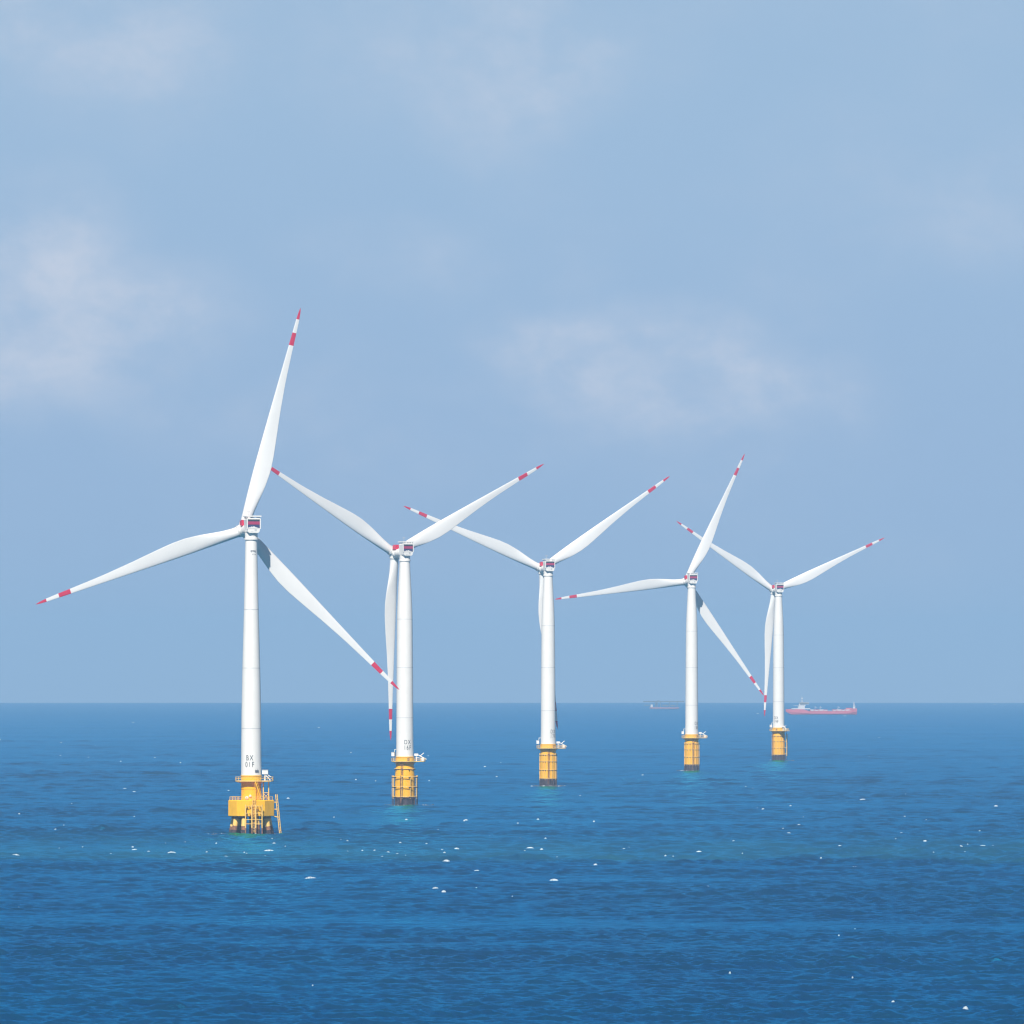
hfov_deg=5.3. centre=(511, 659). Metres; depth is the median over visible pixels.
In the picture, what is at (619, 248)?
sky
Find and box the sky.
[0,0,1023,702]
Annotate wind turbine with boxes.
[37,308,398,833]
[271,464,542,804]
[404,477,668,785]
[556,454,762,770]
[677,521,883,759]
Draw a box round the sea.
[0,703,1023,1023]
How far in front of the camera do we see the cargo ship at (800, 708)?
14071.98 m
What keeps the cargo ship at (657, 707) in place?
on the sea
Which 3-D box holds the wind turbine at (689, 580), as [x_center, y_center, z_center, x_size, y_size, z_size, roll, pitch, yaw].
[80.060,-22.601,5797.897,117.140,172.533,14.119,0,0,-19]
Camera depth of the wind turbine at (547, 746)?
5056.76 m
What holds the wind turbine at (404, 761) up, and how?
in the sea
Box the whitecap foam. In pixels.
[0,704,996,1008]
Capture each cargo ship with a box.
[643,700,683,708]
[786,698,856,713]
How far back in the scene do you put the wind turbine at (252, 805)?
3608.29 m
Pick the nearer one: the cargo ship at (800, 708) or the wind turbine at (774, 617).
the wind turbine at (774, 617)
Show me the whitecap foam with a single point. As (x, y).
(464, 820)

